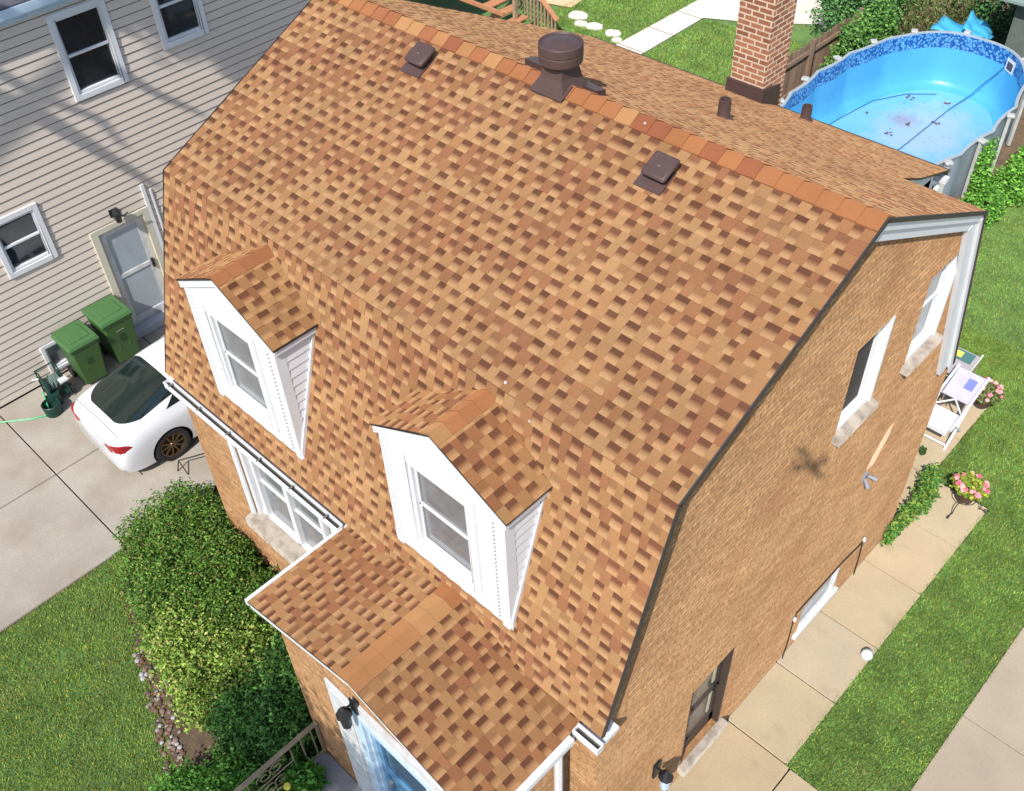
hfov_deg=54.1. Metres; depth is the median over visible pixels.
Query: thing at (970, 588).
side lawn
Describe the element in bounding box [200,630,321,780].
shade bush
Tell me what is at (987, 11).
back shrub
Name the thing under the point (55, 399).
green bucket
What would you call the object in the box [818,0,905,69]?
bush
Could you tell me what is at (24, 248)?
window
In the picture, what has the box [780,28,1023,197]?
swimming pool
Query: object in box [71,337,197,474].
parked car
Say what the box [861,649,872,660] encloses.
white ball
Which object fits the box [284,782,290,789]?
yellow flower
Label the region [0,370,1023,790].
ground
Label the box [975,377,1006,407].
pink flower pot
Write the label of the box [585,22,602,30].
stepping stone
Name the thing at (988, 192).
vine bed
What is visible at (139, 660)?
bed pebbles
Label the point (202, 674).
spirea bush
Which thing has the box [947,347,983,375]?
sling chair
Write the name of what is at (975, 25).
blue tarpaulin
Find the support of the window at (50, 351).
in the sided house at (108, 108)
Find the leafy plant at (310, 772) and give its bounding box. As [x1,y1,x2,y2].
[274,756,331,790]
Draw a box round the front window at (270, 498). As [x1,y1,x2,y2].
[227,441,333,550]
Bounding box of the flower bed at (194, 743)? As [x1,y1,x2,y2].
[121,513,321,790]
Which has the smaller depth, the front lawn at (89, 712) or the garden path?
the front lawn at (89, 712)
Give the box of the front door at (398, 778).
[375,739,425,790]
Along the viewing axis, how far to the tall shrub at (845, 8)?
25.34 m
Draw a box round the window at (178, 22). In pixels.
[149,0,208,49]
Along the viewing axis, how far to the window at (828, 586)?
13.61 m
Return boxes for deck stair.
[460,0,558,29]
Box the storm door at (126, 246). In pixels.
[100,217,163,325]
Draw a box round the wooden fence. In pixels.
[781,7,864,99]
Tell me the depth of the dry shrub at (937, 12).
24.99 m
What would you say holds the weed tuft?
on the walkway
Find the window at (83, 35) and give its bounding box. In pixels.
[44,0,129,101]
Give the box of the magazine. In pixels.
[956,348,975,363]
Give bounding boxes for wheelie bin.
[51,320,106,384]
[81,294,139,362]
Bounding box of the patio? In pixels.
[535,0,580,6]
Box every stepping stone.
[568,11,587,19]
[574,20,586,26]
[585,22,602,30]
[605,29,620,36]
[612,37,621,42]
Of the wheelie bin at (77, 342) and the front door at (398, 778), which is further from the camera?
the wheelie bin at (77, 342)
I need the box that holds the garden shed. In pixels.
[1001,0,1023,57]
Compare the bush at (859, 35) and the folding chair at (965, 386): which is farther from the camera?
the bush at (859, 35)
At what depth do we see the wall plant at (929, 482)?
14.79 m
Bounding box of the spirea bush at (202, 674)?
[135,599,295,738]
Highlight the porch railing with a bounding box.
[234,720,326,790]
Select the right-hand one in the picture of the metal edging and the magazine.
the magazine
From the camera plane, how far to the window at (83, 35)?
15.60 m
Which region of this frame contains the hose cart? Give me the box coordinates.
[32,361,75,404]
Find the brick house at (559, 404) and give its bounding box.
[163,0,988,790]
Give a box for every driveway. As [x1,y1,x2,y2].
[0,325,215,631]
[911,628,1023,790]
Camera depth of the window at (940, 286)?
10.89 m
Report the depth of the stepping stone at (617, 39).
26.72 m
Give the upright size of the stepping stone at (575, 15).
0.070 m
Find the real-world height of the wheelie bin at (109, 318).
1.077 m
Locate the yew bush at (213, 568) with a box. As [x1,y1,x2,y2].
[110,477,279,661]
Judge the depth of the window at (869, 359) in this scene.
10.19 m
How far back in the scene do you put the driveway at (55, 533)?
15.99 m
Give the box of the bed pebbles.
[132,638,187,779]
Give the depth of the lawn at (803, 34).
27.27 m
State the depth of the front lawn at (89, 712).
13.40 m
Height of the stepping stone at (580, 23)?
0.070 m
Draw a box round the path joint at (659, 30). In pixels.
[618,11,703,52]
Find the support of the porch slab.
on the ground at (734, 710)
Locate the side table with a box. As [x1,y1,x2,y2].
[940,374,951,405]
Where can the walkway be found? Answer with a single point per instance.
(779, 711)
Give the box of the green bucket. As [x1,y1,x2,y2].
[41,389,63,417]
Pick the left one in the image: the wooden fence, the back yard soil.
the wooden fence
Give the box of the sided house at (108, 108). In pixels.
[0,0,309,406]
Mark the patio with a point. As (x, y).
(562, 2)
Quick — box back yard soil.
[906,0,1023,228]
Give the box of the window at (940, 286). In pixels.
[905,253,958,360]
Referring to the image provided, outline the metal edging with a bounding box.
[177,453,203,474]
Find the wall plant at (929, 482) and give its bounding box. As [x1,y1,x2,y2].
[880,460,944,546]
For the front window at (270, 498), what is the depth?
12.70 m
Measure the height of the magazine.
0.052 m
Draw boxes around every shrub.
[146,742,279,790]
[805,0,923,38]
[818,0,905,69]
[895,0,985,35]
[896,0,1017,45]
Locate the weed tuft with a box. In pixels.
[918,445,926,455]
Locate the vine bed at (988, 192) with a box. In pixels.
[959,137,1023,228]
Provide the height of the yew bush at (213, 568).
1.287 m
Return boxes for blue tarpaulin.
[930,10,993,38]
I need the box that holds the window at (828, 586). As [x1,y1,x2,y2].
[797,568,839,627]
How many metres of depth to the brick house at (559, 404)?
9.48 m
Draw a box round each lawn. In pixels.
[0,553,173,790]
[407,0,944,85]
[787,202,1023,790]
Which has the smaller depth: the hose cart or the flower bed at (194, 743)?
the flower bed at (194, 743)
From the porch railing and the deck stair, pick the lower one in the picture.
the porch railing
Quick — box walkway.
[668,393,987,790]
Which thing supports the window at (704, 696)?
in the brick house at (559, 404)
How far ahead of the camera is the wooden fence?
23.40 m
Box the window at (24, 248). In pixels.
[0,202,58,278]
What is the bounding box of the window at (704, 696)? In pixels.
[684,659,723,748]
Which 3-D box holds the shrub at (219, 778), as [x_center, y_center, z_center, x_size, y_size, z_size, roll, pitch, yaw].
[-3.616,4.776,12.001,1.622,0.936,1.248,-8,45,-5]
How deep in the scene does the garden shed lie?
23.79 m
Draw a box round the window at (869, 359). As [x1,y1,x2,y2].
[836,316,895,431]
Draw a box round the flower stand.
[947,471,989,518]
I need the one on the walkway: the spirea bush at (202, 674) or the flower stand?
the flower stand
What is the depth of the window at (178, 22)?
16.51 m
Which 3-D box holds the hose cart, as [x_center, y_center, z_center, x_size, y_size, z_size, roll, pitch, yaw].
[-7.981,-0.208,17.405,0.480,0.632,0.510,33,55,31]
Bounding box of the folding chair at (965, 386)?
[924,363,990,450]
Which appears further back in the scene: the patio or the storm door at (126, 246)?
the patio
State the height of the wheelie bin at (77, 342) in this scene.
0.999 m
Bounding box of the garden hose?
[0,392,48,423]
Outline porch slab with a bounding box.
[305,752,361,790]
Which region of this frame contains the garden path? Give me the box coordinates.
[616,0,892,53]

